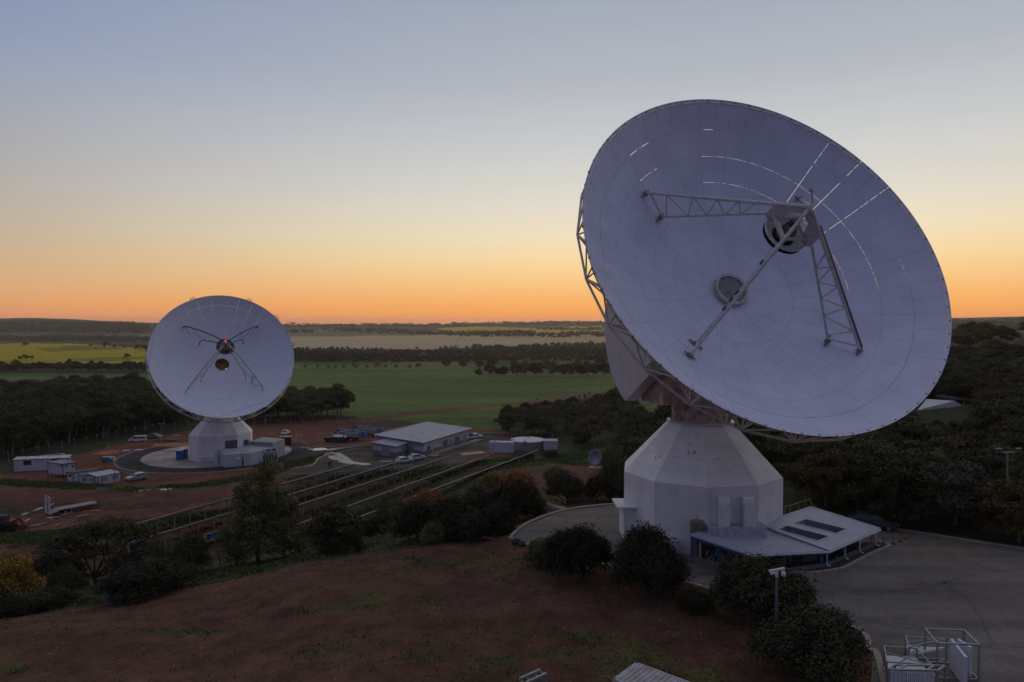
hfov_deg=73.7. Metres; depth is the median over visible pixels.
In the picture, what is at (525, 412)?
scrub tree
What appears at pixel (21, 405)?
gum tree
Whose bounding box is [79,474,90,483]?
site office
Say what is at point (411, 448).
door
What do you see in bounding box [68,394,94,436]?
gum tree
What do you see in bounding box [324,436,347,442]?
skip bin
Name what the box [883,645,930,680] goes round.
table frame
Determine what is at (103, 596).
silver plant
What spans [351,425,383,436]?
boom lift
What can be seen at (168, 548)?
shrub
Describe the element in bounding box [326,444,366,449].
puddle
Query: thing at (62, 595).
shrub
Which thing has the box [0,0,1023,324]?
sky
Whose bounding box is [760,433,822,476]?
tree
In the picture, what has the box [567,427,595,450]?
scrub tree
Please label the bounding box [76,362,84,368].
shelter tree
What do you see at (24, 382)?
gum tree
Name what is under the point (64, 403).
gum tree
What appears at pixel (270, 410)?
gum tree
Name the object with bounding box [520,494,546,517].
shrub
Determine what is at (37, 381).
gum tree
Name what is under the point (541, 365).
field tree
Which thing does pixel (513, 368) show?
field tree
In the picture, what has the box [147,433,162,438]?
parked car
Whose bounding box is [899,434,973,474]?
tree
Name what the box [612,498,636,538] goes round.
lean to
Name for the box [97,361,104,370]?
shelter tree
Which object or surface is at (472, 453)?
concrete slab
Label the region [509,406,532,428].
scrub tree
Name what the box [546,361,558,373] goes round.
field tree
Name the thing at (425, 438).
equipment building
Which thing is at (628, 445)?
scrub tree
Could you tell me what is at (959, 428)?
bush
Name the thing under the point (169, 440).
equipment trailer
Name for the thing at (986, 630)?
tyre mark
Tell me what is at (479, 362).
field tree
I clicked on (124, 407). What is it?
gum tree
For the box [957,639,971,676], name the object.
white panel
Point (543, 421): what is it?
scrub tree
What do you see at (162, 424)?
boundary fence
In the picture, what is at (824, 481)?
tree
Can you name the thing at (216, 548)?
tree
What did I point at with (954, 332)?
gum tree
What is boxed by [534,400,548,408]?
scrub tree
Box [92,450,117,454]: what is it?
sand patch
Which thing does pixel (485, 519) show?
shrub
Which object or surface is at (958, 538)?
kerb
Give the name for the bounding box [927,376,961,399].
tree
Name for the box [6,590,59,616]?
shrub
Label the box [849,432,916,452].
tree
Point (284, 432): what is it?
parked car
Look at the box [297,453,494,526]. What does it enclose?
solar array
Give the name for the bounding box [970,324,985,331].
gum tree
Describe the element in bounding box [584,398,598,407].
scrub tree
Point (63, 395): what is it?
gum tree
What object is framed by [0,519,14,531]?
shrub
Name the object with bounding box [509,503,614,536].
kerb
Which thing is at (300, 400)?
gum tree
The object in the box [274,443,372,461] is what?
road
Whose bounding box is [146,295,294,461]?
dish antenna
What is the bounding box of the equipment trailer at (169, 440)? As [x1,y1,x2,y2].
[148,434,178,442]
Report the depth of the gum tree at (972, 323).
436.36 m
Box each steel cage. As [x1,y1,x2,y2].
[886,664,945,681]
[924,628,979,681]
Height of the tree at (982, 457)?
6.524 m
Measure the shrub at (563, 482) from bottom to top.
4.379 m
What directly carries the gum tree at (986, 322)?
on the ground at (390, 396)
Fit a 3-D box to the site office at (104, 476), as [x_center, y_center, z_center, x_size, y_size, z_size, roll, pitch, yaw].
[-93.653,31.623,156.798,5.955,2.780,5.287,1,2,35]
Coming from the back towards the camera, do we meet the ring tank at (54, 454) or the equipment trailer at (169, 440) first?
the equipment trailer at (169, 440)
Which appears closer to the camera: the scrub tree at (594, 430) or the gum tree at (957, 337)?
the scrub tree at (594, 430)
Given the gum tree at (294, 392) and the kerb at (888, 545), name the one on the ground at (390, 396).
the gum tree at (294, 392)
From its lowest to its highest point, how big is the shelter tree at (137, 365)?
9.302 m
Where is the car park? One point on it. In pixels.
(363, 455)
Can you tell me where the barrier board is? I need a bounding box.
[96,487,106,491]
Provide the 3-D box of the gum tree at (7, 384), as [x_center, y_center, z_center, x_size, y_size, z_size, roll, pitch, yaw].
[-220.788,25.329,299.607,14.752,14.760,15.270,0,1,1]
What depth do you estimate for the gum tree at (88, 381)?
299.82 m
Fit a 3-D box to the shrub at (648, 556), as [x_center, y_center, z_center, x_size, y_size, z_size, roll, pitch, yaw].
[10.878,17.619,54.702,6.488,6.868,6.628,-1,2,-31]
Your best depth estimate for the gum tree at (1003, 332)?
288.26 m
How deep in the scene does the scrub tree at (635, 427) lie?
137.40 m
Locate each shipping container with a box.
[489,436,513,452]
[612,662,688,681]
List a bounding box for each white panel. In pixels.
[950,639,967,681]
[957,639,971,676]
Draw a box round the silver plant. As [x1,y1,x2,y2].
[100,589,120,605]
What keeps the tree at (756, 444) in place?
on the ground at (390, 396)
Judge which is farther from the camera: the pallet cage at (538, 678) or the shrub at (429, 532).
the shrub at (429, 532)
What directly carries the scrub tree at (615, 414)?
on the ground at (390, 396)
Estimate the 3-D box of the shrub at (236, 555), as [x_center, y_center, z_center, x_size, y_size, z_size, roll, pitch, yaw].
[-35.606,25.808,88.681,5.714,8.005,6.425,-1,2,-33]
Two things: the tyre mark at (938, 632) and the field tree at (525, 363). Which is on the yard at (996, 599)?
the tyre mark at (938, 632)
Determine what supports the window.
in the site office at (30, 463)
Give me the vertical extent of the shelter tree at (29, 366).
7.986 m
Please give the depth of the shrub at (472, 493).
85.43 m
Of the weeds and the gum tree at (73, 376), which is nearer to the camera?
the weeds
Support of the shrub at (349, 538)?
on the ground at (390, 396)
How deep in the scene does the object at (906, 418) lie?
106.22 m
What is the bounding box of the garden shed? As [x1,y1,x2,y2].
[543,439,557,449]
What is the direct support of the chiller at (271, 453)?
on the concrete pad
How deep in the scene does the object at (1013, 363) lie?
165.78 m
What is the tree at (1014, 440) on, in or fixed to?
on the ground at (390, 396)
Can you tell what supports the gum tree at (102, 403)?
on the ground at (390, 396)
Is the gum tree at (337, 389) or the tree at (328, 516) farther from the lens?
the gum tree at (337, 389)
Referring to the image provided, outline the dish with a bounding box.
[588,449,601,468]
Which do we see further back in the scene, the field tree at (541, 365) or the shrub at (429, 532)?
the field tree at (541, 365)
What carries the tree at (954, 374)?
on the ground at (390, 396)
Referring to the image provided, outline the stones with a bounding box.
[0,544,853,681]
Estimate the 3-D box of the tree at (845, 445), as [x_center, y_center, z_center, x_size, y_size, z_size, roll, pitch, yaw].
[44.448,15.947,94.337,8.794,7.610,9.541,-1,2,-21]
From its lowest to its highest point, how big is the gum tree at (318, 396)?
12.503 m
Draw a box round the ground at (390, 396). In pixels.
[0,316,1023,681]
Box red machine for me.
[0,514,29,531]
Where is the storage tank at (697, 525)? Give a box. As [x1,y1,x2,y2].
[690,515,703,557]
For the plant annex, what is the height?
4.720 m
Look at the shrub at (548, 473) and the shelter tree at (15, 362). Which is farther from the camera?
the shelter tree at (15, 362)
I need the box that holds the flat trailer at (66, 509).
[45,495,100,514]
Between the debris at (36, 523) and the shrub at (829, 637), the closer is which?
the shrub at (829, 637)
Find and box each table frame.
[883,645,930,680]
[904,635,947,663]
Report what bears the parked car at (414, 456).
on the car park
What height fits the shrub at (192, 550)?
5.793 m
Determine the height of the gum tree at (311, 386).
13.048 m
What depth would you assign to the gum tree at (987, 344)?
229.46 m
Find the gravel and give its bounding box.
[786,542,885,570]
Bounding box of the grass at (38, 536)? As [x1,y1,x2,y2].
[0,445,621,616]
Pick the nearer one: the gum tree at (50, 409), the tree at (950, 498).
the tree at (950, 498)
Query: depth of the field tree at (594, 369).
603.73 m
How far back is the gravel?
63.81 m
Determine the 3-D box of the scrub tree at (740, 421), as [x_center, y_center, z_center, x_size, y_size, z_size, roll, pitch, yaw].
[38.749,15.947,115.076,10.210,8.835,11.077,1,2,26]
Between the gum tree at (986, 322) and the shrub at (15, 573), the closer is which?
the shrub at (15, 573)
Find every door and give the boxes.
[177,452,180,459]
[382,447,388,455]
[409,446,413,453]
[443,439,447,448]
[449,439,452,446]
[455,436,459,444]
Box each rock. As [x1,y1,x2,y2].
[512,538,520,544]
[518,541,525,546]
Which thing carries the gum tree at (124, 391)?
on the ground at (390, 396)
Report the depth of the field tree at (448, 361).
748.20 m
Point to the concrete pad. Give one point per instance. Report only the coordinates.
(164, 458)
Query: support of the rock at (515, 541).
on the ground at (390, 396)
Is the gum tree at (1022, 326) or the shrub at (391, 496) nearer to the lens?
the shrub at (391, 496)
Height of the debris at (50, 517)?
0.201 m
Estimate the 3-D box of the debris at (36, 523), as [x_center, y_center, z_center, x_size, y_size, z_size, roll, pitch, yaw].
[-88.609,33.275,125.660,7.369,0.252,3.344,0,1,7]
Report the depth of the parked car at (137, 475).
157.82 m
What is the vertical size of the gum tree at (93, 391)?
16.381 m
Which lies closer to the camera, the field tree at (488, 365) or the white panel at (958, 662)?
the white panel at (958, 662)
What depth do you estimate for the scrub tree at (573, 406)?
232.98 m
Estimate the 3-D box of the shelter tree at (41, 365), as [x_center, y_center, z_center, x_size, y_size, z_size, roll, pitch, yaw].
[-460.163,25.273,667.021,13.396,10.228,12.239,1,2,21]
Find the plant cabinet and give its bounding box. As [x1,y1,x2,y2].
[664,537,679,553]
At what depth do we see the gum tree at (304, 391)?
294.92 m
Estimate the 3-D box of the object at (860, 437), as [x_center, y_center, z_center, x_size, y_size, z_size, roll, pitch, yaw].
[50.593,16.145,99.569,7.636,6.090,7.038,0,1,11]
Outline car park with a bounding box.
[281,431,505,474]
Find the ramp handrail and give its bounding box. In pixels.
[546,494,566,509]
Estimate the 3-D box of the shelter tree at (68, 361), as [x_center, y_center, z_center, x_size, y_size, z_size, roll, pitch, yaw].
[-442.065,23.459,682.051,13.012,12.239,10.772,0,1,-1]
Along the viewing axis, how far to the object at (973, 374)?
153.98 m
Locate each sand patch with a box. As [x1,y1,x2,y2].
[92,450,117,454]
[152,442,188,446]
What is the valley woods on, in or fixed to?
on the ground at (390, 396)
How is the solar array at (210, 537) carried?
on the ground at (390, 396)
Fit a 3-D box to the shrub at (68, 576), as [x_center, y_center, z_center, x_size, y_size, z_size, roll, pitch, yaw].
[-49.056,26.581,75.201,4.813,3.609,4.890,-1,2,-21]
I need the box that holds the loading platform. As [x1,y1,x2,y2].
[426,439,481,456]
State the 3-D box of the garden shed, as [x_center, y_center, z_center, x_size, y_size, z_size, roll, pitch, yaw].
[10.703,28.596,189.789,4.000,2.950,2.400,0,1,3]
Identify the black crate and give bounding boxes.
[279,435,292,445]
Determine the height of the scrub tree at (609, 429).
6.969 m
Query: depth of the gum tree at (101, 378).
317.82 m
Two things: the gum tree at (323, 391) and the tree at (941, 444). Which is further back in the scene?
the gum tree at (323, 391)
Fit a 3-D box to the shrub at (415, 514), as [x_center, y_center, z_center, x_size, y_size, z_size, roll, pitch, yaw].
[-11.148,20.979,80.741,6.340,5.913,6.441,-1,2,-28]
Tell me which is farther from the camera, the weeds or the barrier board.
the barrier board
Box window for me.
[23,461,30,464]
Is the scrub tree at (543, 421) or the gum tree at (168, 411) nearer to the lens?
the scrub tree at (543, 421)
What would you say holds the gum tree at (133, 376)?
on the ground at (390, 396)
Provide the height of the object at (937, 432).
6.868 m
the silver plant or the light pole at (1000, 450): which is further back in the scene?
the light pole at (1000, 450)
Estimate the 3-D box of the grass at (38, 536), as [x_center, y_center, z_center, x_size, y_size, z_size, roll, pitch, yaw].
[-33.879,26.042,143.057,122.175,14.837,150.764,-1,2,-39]
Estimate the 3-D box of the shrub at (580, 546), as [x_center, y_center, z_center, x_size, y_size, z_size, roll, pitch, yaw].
[5.833,18.092,58.834,7.209,5.691,6.469,-1,2,-23]
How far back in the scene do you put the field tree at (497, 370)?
619.07 m
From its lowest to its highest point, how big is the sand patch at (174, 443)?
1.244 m
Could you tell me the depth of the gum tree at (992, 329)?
381.02 m
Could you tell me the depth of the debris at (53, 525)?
124.14 m
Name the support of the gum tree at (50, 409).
on the ground at (390, 396)
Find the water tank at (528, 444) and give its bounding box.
[511,437,543,451]
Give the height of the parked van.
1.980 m
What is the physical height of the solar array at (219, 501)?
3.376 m
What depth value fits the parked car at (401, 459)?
177.03 m
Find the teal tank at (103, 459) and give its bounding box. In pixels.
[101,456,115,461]
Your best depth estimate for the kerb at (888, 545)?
61.88 m
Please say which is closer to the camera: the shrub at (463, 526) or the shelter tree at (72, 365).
the shrub at (463, 526)
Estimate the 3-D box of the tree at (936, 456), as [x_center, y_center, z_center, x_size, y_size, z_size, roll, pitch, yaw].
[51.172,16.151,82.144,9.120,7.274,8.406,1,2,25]
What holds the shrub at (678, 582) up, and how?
on the ground at (390, 396)
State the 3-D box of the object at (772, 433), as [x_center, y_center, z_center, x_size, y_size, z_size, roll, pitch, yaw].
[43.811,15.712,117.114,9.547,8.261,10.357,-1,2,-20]
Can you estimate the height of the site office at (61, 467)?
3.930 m
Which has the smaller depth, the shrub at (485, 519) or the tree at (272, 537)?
the shrub at (485, 519)
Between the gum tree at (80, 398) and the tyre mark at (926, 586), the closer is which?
the tyre mark at (926, 586)
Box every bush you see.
[934,421,950,429]
[948,420,958,428]
[953,423,973,432]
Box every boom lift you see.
[329,429,367,440]
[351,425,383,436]
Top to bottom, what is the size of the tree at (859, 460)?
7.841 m
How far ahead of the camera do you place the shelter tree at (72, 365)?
660.97 m
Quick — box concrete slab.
[459,451,484,455]
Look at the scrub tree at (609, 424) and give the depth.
183.19 m
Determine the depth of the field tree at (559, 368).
608.41 m
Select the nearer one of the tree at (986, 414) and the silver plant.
the silver plant
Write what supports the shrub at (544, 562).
on the ground at (390, 396)
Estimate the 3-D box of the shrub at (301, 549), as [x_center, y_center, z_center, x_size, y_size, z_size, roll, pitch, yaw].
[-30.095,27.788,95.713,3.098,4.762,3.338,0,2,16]
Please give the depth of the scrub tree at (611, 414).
194.99 m
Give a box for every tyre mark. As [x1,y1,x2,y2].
[818,569,1023,591]
[834,613,1023,647]
[849,619,1023,651]
[853,565,993,643]
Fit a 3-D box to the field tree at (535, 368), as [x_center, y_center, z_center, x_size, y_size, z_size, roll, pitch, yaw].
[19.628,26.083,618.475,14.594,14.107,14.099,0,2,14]
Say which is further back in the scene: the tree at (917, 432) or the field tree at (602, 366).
the field tree at (602, 366)
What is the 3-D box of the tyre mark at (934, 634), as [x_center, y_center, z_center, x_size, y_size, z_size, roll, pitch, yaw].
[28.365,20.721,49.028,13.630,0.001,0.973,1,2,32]
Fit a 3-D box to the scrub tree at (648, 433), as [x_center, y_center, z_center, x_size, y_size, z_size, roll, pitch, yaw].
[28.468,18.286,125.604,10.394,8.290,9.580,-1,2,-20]
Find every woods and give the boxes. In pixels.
[0,320,151,341]
[283,316,1023,337]
[293,340,607,361]
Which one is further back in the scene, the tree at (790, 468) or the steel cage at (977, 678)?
the tree at (790, 468)
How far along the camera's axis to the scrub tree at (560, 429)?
202.00 m
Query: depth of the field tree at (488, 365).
620.54 m
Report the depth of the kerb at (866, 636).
56.67 m
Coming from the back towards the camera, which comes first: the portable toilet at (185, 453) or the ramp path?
the portable toilet at (185, 453)
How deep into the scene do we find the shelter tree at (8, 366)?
656.72 m
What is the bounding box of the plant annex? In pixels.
[214,437,284,467]
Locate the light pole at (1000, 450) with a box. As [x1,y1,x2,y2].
[995,448,1022,524]
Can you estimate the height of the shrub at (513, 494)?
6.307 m
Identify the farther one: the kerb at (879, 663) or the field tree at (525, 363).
the field tree at (525, 363)
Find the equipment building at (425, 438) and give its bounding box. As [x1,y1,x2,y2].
[374,422,471,455]
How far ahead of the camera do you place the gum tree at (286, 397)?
271.92 m
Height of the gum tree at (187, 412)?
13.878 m
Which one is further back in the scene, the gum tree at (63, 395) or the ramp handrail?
the gum tree at (63, 395)
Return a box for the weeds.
[0,545,864,681]
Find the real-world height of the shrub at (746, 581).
5.956 m
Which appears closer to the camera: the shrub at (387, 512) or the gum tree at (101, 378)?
the shrub at (387, 512)
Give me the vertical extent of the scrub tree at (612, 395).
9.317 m
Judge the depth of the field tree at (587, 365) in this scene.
607.51 m
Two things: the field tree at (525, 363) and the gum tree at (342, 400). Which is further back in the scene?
the field tree at (525, 363)
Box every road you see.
[115,442,311,472]
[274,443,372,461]
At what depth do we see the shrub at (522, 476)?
92.22 m
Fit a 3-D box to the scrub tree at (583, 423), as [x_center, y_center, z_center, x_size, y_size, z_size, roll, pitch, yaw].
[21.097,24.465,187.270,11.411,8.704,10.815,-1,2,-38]
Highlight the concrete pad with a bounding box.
[140,445,291,467]
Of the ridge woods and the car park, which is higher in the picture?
the ridge woods
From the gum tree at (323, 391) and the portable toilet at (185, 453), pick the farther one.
the gum tree at (323, 391)
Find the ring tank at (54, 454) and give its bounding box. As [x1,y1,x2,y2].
[41,453,65,455]
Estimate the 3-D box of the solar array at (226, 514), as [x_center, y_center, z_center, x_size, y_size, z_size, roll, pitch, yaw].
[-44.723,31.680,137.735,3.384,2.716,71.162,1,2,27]
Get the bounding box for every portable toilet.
[176,449,183,459]
[181,448,187,458]
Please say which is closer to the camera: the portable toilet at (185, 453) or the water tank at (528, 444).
the portable toilet at (185, 453)
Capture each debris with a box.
[18,518,53,523]
[28,520,75,526]
[45,512,91,519]
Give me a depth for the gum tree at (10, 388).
283.28 m
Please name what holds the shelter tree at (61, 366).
on the ground at (390, 396)
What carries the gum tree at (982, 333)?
on the ground at (390, 396)
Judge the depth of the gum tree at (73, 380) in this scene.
328.12 m
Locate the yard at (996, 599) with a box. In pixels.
[513,505,1023,681]
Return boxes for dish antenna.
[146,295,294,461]
[576,99,951,553]
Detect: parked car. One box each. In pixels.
[124,472,148,481]
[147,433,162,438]
[281,430,289,435]
[395,456,413,463]
[408,453,425,460]
[469,433,482,439]
[848,510,898,531]
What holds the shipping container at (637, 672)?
on the ground at (390, 396)
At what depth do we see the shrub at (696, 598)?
51.63 m
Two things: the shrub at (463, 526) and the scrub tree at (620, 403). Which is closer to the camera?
the shrub at (463, 526)
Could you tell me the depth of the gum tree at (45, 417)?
201.57 m
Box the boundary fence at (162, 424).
[7,419,486,461]
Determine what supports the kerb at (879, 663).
on the yard at (996, 599)
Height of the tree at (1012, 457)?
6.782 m
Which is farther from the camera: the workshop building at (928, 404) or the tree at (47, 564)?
the workshop building at (928, 404)
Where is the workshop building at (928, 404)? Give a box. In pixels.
[918,395,972,409]
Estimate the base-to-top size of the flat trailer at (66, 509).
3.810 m
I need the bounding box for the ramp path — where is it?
[685,562,720,575]
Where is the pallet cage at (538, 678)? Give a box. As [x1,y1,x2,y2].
[519,669,546,681]
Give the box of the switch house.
[372,439,406,456]
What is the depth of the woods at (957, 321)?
2758.81 m
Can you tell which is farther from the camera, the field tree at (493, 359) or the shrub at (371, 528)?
the field tree at (493, 359)
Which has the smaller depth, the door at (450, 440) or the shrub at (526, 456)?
the shrub at (526, 456)
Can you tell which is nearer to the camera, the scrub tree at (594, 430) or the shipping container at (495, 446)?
the scrub tree at (594, 430)
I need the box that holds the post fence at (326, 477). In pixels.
[91,453,539,544]
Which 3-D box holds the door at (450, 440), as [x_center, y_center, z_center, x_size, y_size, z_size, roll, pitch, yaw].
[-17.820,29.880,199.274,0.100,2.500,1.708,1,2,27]
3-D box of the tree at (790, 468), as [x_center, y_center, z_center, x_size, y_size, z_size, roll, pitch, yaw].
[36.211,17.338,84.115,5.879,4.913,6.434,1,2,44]
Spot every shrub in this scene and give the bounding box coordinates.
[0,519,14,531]
[0,548,43,596]
[0,592,31,617]
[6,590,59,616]
[32,584,82,611]
[42,564,90,593]
[86,553,188,607]
[153,540,178,559]
[159,557,201,590]
[171,532,213,571]
[214,507,252,566]
[265,513,305,557]
[288,524,307,552]
[315,523,368,555]
[364,513,384,538]
[374,492,417,536]
[377,490,406,522]
[392,493,440,541]
[405,486,443,505]
[417,516,453,543]
[426,491,473,539]
[452,510,493,540]
[461,480,503,514]
[465,499,515,537]
[474,476,545,522]
[482,471,499,488]
[498,467,540,493]
[515,451,534,459]
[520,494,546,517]
[522,534,550,564]
[537,549,551,565]
[540,518,615,581]
[541,469,586,500]
[542,448,558,458]
[542,463,571,486]
[582,471,612,501]
[598,437,626,489]
[605,476,623,497]
[608,519,694,597]
[664,558,689,590]
[677,587,716,612]
[703,549,822,625]
[737,596,883,681]
[788,569,808,602]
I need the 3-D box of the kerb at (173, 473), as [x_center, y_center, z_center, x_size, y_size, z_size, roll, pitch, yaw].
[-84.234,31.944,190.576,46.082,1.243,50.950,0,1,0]
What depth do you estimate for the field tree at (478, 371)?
612.90 m
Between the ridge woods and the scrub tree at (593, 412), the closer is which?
the scrub tree at (593, 412)
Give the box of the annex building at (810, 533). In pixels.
[674,496,880,571]
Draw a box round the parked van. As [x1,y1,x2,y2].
[128,435,146,441]
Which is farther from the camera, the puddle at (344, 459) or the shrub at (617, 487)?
the puddle at (344, 459)
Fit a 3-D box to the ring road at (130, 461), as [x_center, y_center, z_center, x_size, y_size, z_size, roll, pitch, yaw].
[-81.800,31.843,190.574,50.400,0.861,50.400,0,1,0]
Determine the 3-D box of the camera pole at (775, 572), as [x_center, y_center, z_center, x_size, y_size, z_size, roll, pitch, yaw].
[18.218,18.683,46.933,1.149,6.202,0.420,0,1,-6]
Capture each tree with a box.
[0,382,18,387]
[0,384,22,392]
[0,402,25,452]
[0,411,39,455]
[1,400,42,446]
[3,364,13,371]
[10,359,21,366]
[13,379,40,383]
[15,379,35,386]
[21,404,63,450]
[23,364,35,371]
[28,513,166,584]
[31,406,66,444]
[33,362,48,371]
[36,385,82,430]
[44,398,105,440]
[49,404,95,442]
[55,363,69,369]
[61,375,81,380]
[61,378,78,382]
[63,358,73,369]
[68,363,79,371]
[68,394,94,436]
[69,378,97,386]
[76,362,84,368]
[78,384,117,425]
[79,374,110,384]
[82,392,135,438]
[84,360,97,371]
[85,391,131,433]
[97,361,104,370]
[103,376,124,380]
[108,364,115,369]
[115,389,137,423]
[115,393,139,430]
[116,363,124,369]
[121,361,131,370]
[121,373,147,381]
[124,392,164,430]
[126,365,134,370]
[131,362,142,371]
[132,382,165,425]
[132,397,165,428]
[151,401,185,426]
[178,409,193,422]
[207,532,231,567]
[216,456,304,563]
[256,399,281,422]
[269,398,283,419]
[276,389,303,420]
[280,385,308,418]
[287,396,315,421]
[296,501,368,553]
[299,388,318,415]
[302,390,330,419]
[304,385,315,412]
[312,387,340,417]
[323,383,355,416]
[329,392,357,416]
[442,357,451,368]
[459,358,467,365]
[475,359,484,366]
[475,369,482,374]
[483,362,495,376]
[487,356,499,364]
[493,368,502,373]
[493,411,518,434]
[499,366,509,376]
[499,405,512,413]
[509,363,524,376]
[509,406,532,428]
[512,411,527,432]
[518,360,531,376]
[518,402,536,409]
[518,405,533,432]
[519,413,541,435]
[527,362,541,376]
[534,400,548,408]
[537,415,561,436]
[538,362,545,375]
[543,413,561,438]
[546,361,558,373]
[548,399,563,407]
[554,421,567,441]
[555,364,568,373]
[557,404,581,420]
[562,363,576,377]
[564,396,579,403]
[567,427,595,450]
[568,414,608,444]
[572,365,585,377]
[574,407,602,419]
[581,361,591,377]
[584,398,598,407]
[584,418,606,448]
[589,362,600,377]
[594,362,610,377]
[602,391,621,404]
[603,411,619,435]
[603,420,621,446]
[605,416,627,433]
[608,413,625,434]
[612,418,653,441]
[612,435,648,458]
[615,398,628,408]
[617,399,635,409]
[641,417,665,437]
[650,408,671,425]
[730,416,762,428]
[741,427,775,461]
[748,434,778,467]
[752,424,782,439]
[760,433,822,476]
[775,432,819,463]
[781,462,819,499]
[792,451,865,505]
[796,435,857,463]
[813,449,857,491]
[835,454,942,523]
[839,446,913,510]
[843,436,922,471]
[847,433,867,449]
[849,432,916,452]
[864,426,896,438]
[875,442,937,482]
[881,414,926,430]
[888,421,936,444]
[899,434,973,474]
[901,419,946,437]
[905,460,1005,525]
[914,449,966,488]
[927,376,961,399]
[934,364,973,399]
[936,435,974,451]
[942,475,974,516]
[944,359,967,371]
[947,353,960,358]
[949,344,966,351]
[951,328,970,341]
[951,330,969,344]
[951,330,972,345]
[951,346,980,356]
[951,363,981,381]
[955,324,972,328]
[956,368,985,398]
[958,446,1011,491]
[960,335,979,346]
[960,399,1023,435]
[967,321,977,325]
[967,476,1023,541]
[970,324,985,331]
[970,327,992,341]
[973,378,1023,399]
[974,321,994,328]
[978,338,1003,349]
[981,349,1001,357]
[982,323,996,336]
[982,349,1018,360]
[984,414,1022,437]
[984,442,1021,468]
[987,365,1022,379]
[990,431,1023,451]
[991,326,1021,343]
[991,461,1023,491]
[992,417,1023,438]
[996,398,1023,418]
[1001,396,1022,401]
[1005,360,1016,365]
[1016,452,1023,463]
[1017,321,1023,330]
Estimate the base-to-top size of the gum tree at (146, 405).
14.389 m
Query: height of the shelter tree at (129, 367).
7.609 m
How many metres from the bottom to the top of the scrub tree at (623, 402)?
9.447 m
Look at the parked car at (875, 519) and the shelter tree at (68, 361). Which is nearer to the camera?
the parked car at (875, 519)
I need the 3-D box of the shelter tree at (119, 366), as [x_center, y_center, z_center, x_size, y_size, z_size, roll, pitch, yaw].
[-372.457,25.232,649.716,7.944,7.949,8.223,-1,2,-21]
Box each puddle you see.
[325,452,369,464]
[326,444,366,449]
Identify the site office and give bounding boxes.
[12,455,71,471]
[47,460,75,477]
[67,468,100,481]
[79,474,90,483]
[87,469,121,483]
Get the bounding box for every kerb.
[113,440,307,473]
[289,446,369,468]
[508,536,870,646]
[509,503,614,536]
[787,540,890,573]
[869,647,885,681]
[880,528,1023,549]
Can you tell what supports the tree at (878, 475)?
on the ground at (390, 396)
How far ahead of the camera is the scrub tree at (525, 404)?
251.40 m
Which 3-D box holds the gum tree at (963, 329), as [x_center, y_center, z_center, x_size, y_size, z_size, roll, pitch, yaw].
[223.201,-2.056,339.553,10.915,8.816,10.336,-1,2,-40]
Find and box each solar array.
[29,463,355,559]
[115,461,398,555]
[202,456,448,541]
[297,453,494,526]
[357,450,536,527]
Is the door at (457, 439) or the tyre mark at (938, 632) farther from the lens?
the door at (457, 439)
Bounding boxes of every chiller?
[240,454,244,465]
[263,448,277,460]
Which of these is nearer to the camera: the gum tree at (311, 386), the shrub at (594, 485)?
the shrub at (594, 485)
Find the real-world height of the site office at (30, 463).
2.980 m
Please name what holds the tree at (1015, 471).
on the ground at (390, 396)
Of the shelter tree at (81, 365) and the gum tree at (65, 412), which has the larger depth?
the shelter tree at (81, 365)
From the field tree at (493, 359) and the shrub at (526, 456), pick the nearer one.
the shrub at (526, 456)
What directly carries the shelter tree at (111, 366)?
on the ground at (390, 396)
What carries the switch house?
on the car park
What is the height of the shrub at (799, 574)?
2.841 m
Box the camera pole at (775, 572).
[769,567,785,621]
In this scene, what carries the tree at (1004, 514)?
on the ground at (390, 396)
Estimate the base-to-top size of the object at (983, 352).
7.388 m
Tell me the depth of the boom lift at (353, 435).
210.85 m
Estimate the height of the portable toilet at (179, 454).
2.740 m
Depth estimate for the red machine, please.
121.28 m
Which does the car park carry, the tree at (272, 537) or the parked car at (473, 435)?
the parked car at (473, 435)
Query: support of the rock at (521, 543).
on the ground at (390, 396)

